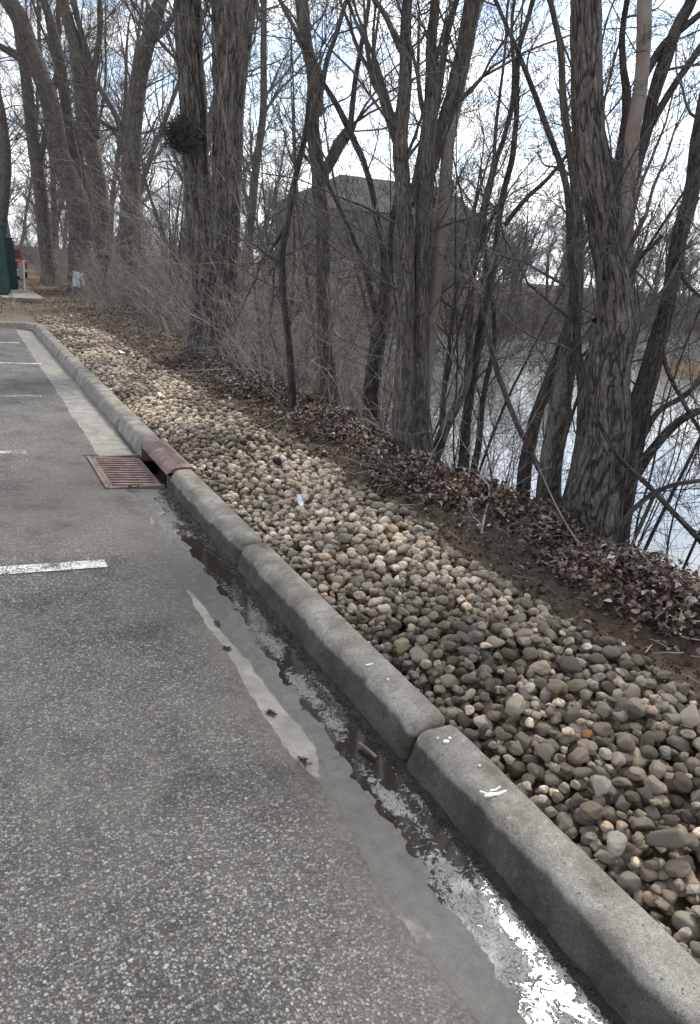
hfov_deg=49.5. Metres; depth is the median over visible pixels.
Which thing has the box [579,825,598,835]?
cobble
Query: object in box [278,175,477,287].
house
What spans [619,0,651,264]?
bare pole tree
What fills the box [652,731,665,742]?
cobble
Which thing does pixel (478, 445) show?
dark sapling
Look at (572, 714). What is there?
cobble
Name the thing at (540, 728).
cobble
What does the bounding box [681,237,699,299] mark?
tree
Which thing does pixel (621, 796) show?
cobble
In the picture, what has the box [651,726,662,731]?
cobble
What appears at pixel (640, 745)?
cobble
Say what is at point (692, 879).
cobble
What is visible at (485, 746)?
cobble
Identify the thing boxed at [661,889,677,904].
cobble
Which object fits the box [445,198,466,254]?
tree
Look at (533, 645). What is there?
cobble
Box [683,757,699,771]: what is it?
cobble
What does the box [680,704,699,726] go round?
cobble
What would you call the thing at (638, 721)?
cobble
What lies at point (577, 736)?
cobble
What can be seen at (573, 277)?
long sapling
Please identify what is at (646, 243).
tree
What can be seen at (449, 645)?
cobble
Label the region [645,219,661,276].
tree
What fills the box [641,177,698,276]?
tree
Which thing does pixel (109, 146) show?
bank tree
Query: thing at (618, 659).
cobble
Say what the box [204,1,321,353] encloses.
thicket stem
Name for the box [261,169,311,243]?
tree
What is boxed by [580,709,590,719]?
cobble
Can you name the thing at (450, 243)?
tree
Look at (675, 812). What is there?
cobble
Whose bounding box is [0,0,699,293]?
sky
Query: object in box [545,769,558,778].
cobble
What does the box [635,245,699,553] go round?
thicket stem
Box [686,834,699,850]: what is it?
cobble
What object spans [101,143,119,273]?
bank tree
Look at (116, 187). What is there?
thicket stem
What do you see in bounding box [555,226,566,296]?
tree
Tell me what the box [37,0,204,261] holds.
bank tree
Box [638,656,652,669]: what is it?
cobble
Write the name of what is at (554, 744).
cobble
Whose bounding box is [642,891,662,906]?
cobble
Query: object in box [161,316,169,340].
pale stump
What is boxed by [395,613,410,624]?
cobble
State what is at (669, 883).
cobble
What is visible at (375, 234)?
whip stem
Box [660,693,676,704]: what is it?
cobble
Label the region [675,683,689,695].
cobble
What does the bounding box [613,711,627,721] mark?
cobble
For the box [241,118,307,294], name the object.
tree
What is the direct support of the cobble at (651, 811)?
on the river stones at (279, 515)
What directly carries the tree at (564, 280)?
on the ground
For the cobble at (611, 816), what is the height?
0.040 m
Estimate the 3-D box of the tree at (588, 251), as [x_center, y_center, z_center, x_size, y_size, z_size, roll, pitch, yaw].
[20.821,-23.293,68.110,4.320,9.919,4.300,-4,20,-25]
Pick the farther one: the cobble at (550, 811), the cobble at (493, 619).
the cobble at (493, 619)
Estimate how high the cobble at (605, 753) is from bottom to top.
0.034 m
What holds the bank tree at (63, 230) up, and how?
on the ground
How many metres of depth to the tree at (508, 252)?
65.08 m
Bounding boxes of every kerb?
[0,321,41,331]
[34,325,53,344]
[45,337,73,365]
[63,356,100,393]
[87,382,133,428]
[117,414,158,458]
[168,469,261,564]
[237,543,444,760]
[406,725,699,1023]
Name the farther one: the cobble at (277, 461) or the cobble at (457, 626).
the cobble at (277, 461)
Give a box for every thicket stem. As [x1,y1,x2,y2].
[28,138,68,249]
[49,187,68,254]
[75,129,114,245]
[76,0,191,299]
[88,9,177,258]
[99,100,147,260]
[99,117,119,231]
[101,43,182,319]
[113,0,266,321]
[141,185,170,276]
[146,0,255,321]
[150,179,191,295]
[151,66,211,228]
[157,85,212,316]
[160,152,181,271]
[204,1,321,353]
[207,0,340,381]
[219,84,299,374]
[241,0,356,336]
[241,0,359,398]
[242,84,302,321]
[244,54,330,316]
[247,0,397,426]
[250,90,313,329]
[295,166,365,330]
[307,217,362,369]
[332,232,360,329]
[337,252,395,407]
[347,0,506,359]
[374,159,484,416]
[478,0,699,474]
[585,262,694,548]
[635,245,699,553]
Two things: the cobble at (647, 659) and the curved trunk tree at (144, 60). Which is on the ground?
the curved trunk tree at (144, 60)
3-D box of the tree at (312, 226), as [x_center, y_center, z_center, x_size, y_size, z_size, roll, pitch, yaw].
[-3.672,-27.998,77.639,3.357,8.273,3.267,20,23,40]
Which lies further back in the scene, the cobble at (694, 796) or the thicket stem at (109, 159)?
the thicket stem at (109, 159)
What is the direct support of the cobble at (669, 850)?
on the river stones at (279, 515)
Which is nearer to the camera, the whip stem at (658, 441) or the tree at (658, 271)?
the whip stem at (658, 441)
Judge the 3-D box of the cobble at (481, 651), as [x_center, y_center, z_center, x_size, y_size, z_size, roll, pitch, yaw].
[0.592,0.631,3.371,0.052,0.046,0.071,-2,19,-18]
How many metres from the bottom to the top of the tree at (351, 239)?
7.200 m
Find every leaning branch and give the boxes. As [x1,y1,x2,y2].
[581,356,699,544]
[617,478,699,549]
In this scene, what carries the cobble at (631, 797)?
on the cobble at (621, 796)
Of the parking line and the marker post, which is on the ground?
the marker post
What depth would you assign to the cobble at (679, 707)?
3.00 m
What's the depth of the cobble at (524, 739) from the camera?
2.74 m
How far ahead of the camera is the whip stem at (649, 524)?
7.12 m
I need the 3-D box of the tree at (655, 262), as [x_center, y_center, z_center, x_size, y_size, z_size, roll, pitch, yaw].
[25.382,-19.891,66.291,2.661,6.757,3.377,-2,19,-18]
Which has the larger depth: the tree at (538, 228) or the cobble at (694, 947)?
the tree at (538, 228)
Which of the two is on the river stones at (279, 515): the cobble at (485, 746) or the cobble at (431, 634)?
the cobble at (431, 634)
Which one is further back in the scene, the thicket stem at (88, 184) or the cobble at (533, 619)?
the thicket stem at (88, 184)
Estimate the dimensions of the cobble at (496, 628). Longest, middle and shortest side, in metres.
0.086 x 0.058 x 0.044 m
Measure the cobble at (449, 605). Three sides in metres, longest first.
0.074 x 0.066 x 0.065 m
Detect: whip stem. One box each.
[269,0,438,361]
[333,92,472,428]
[335,75,535,480]
[339,96,476,442]
[370,0,583,456]
[376,0,620,504]
[431,2,669,438]
[431,79,552,453]
[431,219,560,470]
[447,149,531,463]
[473,231,558,484]
[496,290,575,488]
[533,187,699,489]
[539,43,699,505]
[583,196,699,551]
[584,184,699,546]
[612,12,699,544]
[623,360,699,562]
[643,445,699,566]
[683,529,699,567]
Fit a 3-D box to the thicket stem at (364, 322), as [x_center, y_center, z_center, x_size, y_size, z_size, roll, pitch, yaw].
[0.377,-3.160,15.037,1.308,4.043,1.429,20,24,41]
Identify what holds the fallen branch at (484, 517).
on the leaf litter
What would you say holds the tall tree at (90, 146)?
on the ground
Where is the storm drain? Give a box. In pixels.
[87,439,192,488]
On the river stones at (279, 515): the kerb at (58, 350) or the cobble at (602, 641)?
the cobble at (602, 641)
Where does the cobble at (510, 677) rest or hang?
on the river stones at (279, 515)
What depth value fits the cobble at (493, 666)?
3.26 m
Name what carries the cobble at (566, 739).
on the river stones at (279, 515)
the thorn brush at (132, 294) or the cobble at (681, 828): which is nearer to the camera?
the cobble at (681, 828)
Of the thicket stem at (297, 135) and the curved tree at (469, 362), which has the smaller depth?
the curved tree at (469, 362)
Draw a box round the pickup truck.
[14,248,26,277]
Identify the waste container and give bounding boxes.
[0,224,10,294]
[5,237,18,288]
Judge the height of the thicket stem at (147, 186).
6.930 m
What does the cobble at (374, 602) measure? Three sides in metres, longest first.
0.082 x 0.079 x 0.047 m
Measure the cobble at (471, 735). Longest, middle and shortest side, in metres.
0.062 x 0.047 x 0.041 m
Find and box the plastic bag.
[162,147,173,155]
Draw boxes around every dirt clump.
[221,645,231,651]
[266,709,277,717]
[297,756,311,765]
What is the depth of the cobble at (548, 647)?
3.47 m
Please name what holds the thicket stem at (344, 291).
on the ground
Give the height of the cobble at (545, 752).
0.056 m
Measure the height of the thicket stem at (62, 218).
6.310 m
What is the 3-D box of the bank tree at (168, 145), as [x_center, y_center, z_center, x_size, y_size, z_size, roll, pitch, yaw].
[-4.464,-15.628,27.576,8.924,18.117,5.054,5,18,2]
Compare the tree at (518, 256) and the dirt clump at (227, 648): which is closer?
the dirt clump at (227, 648)
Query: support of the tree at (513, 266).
on the ground
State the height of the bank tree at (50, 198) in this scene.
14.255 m
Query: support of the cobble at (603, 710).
on the river stones at (279, 515)
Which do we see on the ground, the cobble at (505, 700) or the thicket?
the thicket
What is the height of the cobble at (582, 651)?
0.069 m
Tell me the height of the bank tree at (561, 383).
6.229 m
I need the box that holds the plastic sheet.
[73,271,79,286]
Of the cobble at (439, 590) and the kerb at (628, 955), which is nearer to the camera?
the kerb at (628, 955)
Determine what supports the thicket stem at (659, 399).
on the ground
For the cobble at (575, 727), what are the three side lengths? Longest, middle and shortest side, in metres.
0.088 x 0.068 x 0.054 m
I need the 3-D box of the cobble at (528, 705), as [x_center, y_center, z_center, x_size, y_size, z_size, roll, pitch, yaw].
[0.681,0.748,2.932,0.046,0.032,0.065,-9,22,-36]
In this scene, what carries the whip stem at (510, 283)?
on the ground
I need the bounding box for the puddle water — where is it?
[154,497,610,1023]
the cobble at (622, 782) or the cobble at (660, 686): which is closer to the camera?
the cobble at (622, 782)
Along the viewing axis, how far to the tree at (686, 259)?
87.03 m
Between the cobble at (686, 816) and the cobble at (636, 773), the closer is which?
the cobble at (686, 816)
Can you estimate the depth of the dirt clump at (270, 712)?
3.02 m
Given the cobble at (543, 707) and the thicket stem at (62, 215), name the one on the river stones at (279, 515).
the cobble at (543, 707)
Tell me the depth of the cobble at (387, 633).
3.45 m
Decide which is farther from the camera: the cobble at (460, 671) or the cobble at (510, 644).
the cobble at (510, 644)
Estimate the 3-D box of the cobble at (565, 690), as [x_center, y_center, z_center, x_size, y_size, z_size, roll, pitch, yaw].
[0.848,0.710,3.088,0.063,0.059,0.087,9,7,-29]
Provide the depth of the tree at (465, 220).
59.93 m
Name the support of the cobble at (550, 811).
on the river stones at (279, 515)
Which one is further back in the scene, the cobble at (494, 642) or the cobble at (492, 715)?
the cobble at (494, 642)
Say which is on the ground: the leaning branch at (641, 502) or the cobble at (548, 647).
the leaning branch at (641, 502)
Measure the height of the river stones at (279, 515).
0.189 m
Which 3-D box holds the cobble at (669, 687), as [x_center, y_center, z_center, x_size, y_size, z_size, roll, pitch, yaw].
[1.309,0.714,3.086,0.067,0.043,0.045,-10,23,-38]
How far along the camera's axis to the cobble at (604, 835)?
2.29 m
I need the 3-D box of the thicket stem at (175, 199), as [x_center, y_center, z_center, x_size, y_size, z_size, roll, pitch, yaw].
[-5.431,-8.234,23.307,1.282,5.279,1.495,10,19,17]
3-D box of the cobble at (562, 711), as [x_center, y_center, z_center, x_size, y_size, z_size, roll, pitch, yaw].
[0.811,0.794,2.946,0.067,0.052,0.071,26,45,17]
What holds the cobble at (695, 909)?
on the river stones at (279, 515)
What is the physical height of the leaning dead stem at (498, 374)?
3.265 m
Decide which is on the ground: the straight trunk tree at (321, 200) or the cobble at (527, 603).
the straight trunk tree at (321, 200)
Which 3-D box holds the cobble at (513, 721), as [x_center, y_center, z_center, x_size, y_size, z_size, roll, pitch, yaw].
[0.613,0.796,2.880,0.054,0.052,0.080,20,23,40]
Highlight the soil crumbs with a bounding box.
[158,382,699,1023]
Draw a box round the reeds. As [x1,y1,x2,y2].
[634,351,699,380]
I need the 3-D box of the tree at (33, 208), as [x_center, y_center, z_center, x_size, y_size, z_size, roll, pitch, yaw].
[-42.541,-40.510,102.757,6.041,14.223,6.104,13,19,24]
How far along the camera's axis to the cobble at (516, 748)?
2.66 m
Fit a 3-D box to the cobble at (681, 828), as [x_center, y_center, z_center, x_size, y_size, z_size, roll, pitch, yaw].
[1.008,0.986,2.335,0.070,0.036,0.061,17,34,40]
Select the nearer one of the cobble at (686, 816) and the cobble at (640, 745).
the cobble at (686, 816)
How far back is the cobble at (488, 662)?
3.20 m
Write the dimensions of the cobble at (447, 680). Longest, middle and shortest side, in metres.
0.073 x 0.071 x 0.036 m
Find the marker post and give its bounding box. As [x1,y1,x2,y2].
[18,261,25,289]
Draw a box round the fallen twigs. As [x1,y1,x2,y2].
[107,316,699,737]
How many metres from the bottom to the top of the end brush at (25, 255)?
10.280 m
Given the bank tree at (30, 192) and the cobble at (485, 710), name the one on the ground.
the bank tree at (30, 192)
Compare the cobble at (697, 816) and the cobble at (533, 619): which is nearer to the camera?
the cobble at (697, 816)
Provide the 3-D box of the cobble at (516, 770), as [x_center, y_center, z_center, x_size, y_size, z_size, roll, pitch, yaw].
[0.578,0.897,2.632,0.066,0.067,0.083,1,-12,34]
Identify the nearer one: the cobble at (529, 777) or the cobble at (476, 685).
the cobble at (529, 777)
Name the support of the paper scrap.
on the river stones at (279, 515)
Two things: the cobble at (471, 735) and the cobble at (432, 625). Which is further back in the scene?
the cobble at (432, 625)
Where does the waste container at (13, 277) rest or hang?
on the ground
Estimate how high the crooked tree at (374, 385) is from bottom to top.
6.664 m
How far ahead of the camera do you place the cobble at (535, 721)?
2.82 m
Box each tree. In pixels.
[0,0,81,236]
[0,0,83,278]
[0,0,87,254]
[0,0,132,285]
[0,0,134,206]
[0,0,154,294]
[0,0,176,300]
[0,0,271,311]
[0,4,30,205]
[0,6,119,191]
[0,10,74,235]
[0,61,34,215]
[8,1,159,247]
[8,40,70,246]
[10,183,30,240]
[11,157,35,221]
[12,64,85,268]
[18,42,102,263]
[21,99,61,236]
[31,26,125,231]
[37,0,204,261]
[43,8,134,246]
[60,204,67,266]
[65,0,177,298]
[66,0,149,220]
[80,0,211,200]
[82,0,313,360]
[85,0,178,285]
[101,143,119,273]
[103,72,166,263]
[113,0,299,311]
[141,2,259,255]
[143,0,569,408]
[145,183,177,258]
[159,0,698,456]
[161,0,323,323]
[175,0,362,312]
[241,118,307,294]
[241,186,265,254]
[244,0,465,423]
[254,135,311,249]
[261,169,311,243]
[288,221,313,300]
[292,195,315,292]
[304,198,331,260]
[307,176,339,232]
[309,218,340,288]
[333,202,372,299]
[336,196,369,308]
[343,199,374,287]
[355,0,697,476]
[359,191,389,294]
[365,235,378,279]
[367,202,397,261]
[384,175,436,306]
[391,0,558,458]
[402,0,699,548]
[411,1,506,396]
[434,195,456,293]
[437,172,491,260]
[444,228,469,309]
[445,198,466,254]
[446,186,476,266]
[447,203,461,260]
[459,0,668,511]
[462,207,508,295]
[468,0,699,547]
[471,171,533,327]
[500,143,565,306]
[501,0,699,414]
[502,225,521,297]
[504,234,528,291]
[505,210,532,266]
[508,181,564,308]
[512,105,696,497]
[516,200,563,287]
[535,200,565,291]
[541,200,584,301]
[543,198,588,300]
[551,231,566,291]
[554,241,588,321]
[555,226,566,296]
[559,199,593,276]
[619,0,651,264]
[630,237,648,293]
[631,214,658,292]
[633,184,664,252]
[633,248,661,308]
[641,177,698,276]
[643,204,689,308]
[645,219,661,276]
[646,246,664,299]
[662,183,699,302]
[678,218,699,288]
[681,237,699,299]
[689,210,699,271]
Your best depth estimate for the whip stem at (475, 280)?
10.14 m
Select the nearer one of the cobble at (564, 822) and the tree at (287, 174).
the cobble at (564, 822)
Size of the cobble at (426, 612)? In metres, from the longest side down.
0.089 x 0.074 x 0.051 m
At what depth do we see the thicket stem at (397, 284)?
12.73 m
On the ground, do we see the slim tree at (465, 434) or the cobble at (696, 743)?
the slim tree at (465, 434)
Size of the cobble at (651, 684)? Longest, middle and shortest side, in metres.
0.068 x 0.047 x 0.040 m
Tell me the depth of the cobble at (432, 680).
3.12 m
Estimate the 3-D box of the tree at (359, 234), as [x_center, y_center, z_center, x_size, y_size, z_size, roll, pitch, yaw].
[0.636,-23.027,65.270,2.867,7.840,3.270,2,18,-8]
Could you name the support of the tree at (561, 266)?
on the ground
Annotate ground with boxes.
[0,245,699,947]
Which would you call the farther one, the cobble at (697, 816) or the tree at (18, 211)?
the tree at (18, 211)
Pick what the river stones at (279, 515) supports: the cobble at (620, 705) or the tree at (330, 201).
the cobble at (620, 705)
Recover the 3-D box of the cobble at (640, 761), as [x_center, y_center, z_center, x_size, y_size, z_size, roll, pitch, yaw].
[1.023,0.885,2.716,0.072,0.064,0.092,22,14,-26]
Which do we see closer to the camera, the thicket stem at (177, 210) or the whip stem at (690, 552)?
the whip stem at (690, 552)
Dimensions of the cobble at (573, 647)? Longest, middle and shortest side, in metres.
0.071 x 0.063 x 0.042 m
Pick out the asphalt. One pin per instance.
(178, 842)
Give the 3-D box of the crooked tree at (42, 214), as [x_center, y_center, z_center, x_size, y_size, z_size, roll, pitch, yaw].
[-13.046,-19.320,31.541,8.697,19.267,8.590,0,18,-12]
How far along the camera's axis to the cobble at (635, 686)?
3.10 m
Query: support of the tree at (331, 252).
on the ground
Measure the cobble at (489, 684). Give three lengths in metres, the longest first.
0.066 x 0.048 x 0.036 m
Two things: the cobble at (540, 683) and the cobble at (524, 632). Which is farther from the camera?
the cobble at (524, 632)
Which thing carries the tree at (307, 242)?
on the ground
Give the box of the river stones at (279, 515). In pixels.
[35,315,699,964]
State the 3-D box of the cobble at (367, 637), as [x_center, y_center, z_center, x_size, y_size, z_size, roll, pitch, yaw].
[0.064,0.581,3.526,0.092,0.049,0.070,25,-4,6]
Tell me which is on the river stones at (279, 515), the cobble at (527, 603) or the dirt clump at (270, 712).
the cobble at (527, 603)
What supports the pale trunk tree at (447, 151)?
on the ground
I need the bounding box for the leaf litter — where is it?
[0,280,699,827]
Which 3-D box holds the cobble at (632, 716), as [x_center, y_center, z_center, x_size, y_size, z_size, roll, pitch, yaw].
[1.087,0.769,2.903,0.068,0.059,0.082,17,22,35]
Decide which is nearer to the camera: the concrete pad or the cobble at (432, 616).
the cobble at (432, 616)
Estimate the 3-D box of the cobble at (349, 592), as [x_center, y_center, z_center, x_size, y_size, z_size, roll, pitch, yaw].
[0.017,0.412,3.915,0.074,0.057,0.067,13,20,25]
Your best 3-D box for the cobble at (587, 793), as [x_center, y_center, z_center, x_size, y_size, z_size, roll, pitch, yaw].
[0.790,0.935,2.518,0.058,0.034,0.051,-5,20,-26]
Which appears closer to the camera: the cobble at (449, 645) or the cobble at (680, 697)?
the cobble at (680, 697)
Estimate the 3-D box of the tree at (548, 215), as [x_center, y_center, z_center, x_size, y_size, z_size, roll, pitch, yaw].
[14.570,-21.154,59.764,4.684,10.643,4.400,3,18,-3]
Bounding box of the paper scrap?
[296,494,303,506]
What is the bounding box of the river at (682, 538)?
[276,319,699,578]
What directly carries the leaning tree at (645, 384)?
on the ground
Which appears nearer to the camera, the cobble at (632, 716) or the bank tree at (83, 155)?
the cobble at (632, 716)
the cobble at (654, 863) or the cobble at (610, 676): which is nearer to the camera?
the cobble at (654, 863)
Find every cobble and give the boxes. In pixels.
[272,456,281,465]
[332,575,344,586]
[337,533,351,542]
[346,587,359,596]
[348,575,364,585]
[357,631,372,640]
[368,597,383,606]
[370,587,384,597]
[377,604,391,615]
[382,629,392,638]
[387,619,401,632]
[392,605,397,614]
[394,637,409,653]
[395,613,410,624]
[401,660,416,672]
[408,596,423,604]
[409,635,417,645]
[409,647,428,662]
[410,606,420,617]
[421,608,431,616]
[423,629,437,639]
[424,623,440,633]
[425,584,437,595]
[427,611,439,622]
[429,649,438,662]
[430,676,439,685]
[435,586,448,595]
[439,651,450,661]
[440,600,454,611]
[440,640,456,650]
[440,674,457,687]
[440,692,451,700]
[443,714,449,723]
[446,656,459,665]
[452,621,468,633]
[454,667,466,676]
[456,631,469,643]
[456,711,471,728]
[458,646,476,656]
[460,639,473,646]
[460,673,477,683]
[464,728,479,741]
[467,630,483,643]
[468,623,478,631]
[471,677,482,689]
[473,715,492,729]
[476,689,489,702]
[479,648,489,655]
[479,660,496,673]
[479,672,492,680]
[479,700,493,712]
[479,730,495,741]
[481,739,497,751]
[482,652,494,661]
[482,659,492,667]
[482,707,491,714]
[483,678,495,691]
[486,636,504,647]
[486,710,500,720]
[488,614,499,625]
[490,587,503,597]
[491,622,508,633]
[498,732,511,740]
[500,648,515,661]
[502,695,511,706]
[502,724,516,734]
[503,670,518,684]
[503,691,515,697]
[504,696,525,716]
[504,716,519,727]
[505,638,516,649]
[507,761,527,780]
[509,613,526,623]
[510,740,523,755]
[512,597,525,607]
[513,731,532,751]
[515,628,533,637]
[518,688,530,701]
[519,714,537,728]
[520,597,532,609]
[521,754,538,764]
[521,773,534,785]
[522,647,538,659]
[524,643,536,648]
[525,700,532,708]
[527,763,540,778]
[528,617,536,622]
[529,660,550,675]
[533,721,551,736]
[534,676,546,689]
[534,743,554,762]
[536,650,548,662]
[537,621,549,634]
[537,643,551,651]
[539,687,552,702]
[539,702,546,719]
[544,774,558,785]
[544,806,557,817]
[545,628,555,640]
[545,739,559,753]
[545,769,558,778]
[546,682,565,693]
[548,678,567,693]
[549,712,561,725]
[549,730,563,741]
[554,812,577,835]
[556,708,565,725]
[556,763,572,780]
[559,734,574,744]
[560,656,582,673]
[564,644,577,652]
[564,706,580,723]
[566,679,587,693]
[566,742,590,757]
[567,752,581,766]
[568,722,587,733]
[569,747,588,764]
[569,792,585,807]
[572,767,592,779]
[573,733,581,741]
[573,808,594,825]
[574,778,587,790]
[575,657,586,667]
[577,739,597,755]
[579,649,592,654]
[579,787,594,798]
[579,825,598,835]
[580,689,592,704]
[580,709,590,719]
[580,801,605,820]
[581,729,591,738]
[589,645,601,653]
[589,652,606,663]
[590,636,597,644]
[591,722,612,737]
[592,766,610,779]
[592,774,611,797]
[592,796,604,805]
[594,849,615,864]
[595,701,610,719]
[595,738,613,747]
[596,636,616,647]
[599,747,611,759]
[600,680,616,693]
[601,645,621,658]
[602,805,620,823]
[602,831,610,841]
[603,795,612,805]
[604,707,614,721]
[605,671,616,682]
[606,831,627,855]
[607,658,616,663]
[608,764,622,778]
[611,752,625,767]
[611,777,631,788]
[612,688,624,703]
[612,785,623,804]
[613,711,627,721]
[614,697,627,711]
[614,732,638,744]
[615,795,630,811]
[615,798,627,812]
[616,656,630,666]
[616,732,635,752]
[616,871,640,893]
[618,721,631,732]
[619,659,634,668]
[620,852,632,860]
[621,645,632,655]
[622,753,633,766]
[623,687,638,698]
[623,777,642,791]
[624,747,648,768]
[624,790,640,803]
[624,842,634,851]
[625,683,640,698]
[625,707,644,719]
[626,697,646,715]
[626,766,646,781]
[627,719,640,723]
[627,816,636,832]
[629,681,645,695]
[630,655,643,665]
[630,801,644,810]
[631,816,654,831]
[632,831,644,845]
[636,785,652,803]
[637,735,655,748]
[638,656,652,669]
[639,866,659,881]
[640,745,658,759]
[641,831,650,839]
[642,731,655,745]
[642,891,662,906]
[643,678,656,689]
[643,775,666,794]
[643,858,659,869]
[644,804,659,819]
[644,829,693,848]
[645,705,652,718]
[645,705,657,714]
[649,760,666,779]
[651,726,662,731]
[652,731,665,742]
[653,794,669,809]
[654,684,671,694]
[655,899,669,909]
[656,670,671,680]
[659,825,672,829]
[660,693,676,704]
[661,704,677,714]
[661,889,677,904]
[662,772,680,792]
[662,814,679,826]
[663,713,680,726]
[664,681,676,693]
[664,858,691,877]
[665,879,687,896]
[666,735,689,752]
[666,794,684,808]
[666,848,681,854]
[668,824,688,833]
[670,809,684,817]
[671,910,699,940]
[672,692,686,703]
[672,762,687,773]
[672,771,692,792]
[673,703,685,713]
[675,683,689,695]
[677,723,692,739]
[679,809,692,824]
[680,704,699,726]
[680,855,695,872]
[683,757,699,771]
[685,875,699,884]
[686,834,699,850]
[689,941,699,957]
[690,789,699,809]
[691,905,699,917]
[692,737,699,751]
[692,777,699,790]
[694,809,699,821]
[694,841,699,862]
[697,725,699,736]
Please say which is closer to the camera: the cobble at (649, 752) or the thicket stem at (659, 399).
the cobble at (649, 752)
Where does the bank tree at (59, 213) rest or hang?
on the ground
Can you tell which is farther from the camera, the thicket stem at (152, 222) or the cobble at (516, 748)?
the thicket stem at (152, 222)
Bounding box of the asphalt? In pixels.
[0,328,479,1023]
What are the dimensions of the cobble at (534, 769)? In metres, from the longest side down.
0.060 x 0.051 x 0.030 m
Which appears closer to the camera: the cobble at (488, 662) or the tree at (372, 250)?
the cobble at (488, 662)
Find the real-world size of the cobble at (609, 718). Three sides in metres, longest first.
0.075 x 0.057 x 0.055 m
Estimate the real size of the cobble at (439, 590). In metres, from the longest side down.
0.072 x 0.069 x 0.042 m
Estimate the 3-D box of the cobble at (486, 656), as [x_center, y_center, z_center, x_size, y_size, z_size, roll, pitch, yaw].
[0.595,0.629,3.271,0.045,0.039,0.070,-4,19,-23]
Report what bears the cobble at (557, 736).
on the river stones at (279, 515)
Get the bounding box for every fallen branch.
[351,411,453,471]
[445,461,491,534]
[537,464,593,562]
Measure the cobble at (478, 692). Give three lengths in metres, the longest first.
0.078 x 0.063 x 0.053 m
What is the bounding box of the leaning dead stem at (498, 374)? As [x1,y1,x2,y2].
[443,219,539,470]
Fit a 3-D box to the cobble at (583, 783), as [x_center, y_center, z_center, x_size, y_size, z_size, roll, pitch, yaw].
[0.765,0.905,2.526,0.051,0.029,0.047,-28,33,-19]
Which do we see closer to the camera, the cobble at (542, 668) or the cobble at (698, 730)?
the cobble at (698, 730)
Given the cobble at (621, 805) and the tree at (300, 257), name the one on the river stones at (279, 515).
the cobble at (621, 805)
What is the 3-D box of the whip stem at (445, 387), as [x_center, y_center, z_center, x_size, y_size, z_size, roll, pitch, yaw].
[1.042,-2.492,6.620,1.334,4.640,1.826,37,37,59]
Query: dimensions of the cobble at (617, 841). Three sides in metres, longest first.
0.083 x 0.062 x 0.049 m
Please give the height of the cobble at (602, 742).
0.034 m
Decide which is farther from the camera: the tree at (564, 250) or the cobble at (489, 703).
the tree at (564, 250)
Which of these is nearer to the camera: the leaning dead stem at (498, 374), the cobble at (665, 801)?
the cobble at (665, 801)
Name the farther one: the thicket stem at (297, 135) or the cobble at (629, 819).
the thicket stem at (297, 135)
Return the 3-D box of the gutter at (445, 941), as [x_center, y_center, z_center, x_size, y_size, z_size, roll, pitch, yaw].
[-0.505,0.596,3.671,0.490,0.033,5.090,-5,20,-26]
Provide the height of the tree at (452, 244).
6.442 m
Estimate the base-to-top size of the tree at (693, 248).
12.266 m
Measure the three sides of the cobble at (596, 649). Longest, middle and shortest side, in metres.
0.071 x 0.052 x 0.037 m
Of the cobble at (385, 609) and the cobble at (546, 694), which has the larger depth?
the cobble at (385, 609)
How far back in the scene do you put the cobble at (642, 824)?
2.29 m
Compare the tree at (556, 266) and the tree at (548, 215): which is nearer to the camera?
the tree at (548, 215)
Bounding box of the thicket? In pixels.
[16,6,698,568]
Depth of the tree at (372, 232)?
59.37 m
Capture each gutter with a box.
[15,329,140,457]
[105,489,625,1023]
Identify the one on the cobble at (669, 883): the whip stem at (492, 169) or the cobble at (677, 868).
the cobble at (677, 868)
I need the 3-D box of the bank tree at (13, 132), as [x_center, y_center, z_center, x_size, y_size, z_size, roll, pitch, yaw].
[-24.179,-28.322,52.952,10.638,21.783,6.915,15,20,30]
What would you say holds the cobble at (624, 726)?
on the river stones at (279, 515)
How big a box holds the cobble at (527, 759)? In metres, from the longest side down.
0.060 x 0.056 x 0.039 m
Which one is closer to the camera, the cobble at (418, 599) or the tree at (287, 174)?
the cobble at (418, 599)
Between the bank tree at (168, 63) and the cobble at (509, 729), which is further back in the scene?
the bank tree at (168, 63)
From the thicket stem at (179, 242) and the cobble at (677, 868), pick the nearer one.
the cobble at (677, 868)
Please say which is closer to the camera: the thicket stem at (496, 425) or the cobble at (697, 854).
the cobble at (697, 854)
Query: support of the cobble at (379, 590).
on the river stones at (279, 515)
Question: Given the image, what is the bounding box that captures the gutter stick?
[358,742,377,758]
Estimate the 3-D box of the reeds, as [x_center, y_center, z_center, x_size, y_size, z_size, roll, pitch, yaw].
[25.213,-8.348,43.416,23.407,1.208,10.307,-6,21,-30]
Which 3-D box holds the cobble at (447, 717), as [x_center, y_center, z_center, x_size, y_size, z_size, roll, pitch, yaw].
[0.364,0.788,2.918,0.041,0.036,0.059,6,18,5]
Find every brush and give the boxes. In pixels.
[0,168,116,272]
[12,226,699,336]
[21,231,182,322]
[31,205,464,448]
[56,166,697,563]
[154,242,699,572]
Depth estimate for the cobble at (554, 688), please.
3.01 m
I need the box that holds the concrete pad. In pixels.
[0,289,44,302]
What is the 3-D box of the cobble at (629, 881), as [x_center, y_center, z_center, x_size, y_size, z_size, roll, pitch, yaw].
[0.790,1.046,2.154,0.064,0.049,0.053,8,18,12]
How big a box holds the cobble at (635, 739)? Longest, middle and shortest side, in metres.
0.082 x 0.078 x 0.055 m
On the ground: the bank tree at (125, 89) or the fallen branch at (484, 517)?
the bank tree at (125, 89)
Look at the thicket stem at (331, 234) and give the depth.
23.19 m
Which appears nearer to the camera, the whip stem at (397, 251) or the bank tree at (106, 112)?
the whip stem at (397, 251)
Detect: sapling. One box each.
[168,0,357,411]
[408,0,607,480]
[416,0,666,496]
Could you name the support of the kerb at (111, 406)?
on the ground
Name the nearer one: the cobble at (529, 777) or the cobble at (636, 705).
the cobble at (529, 777)

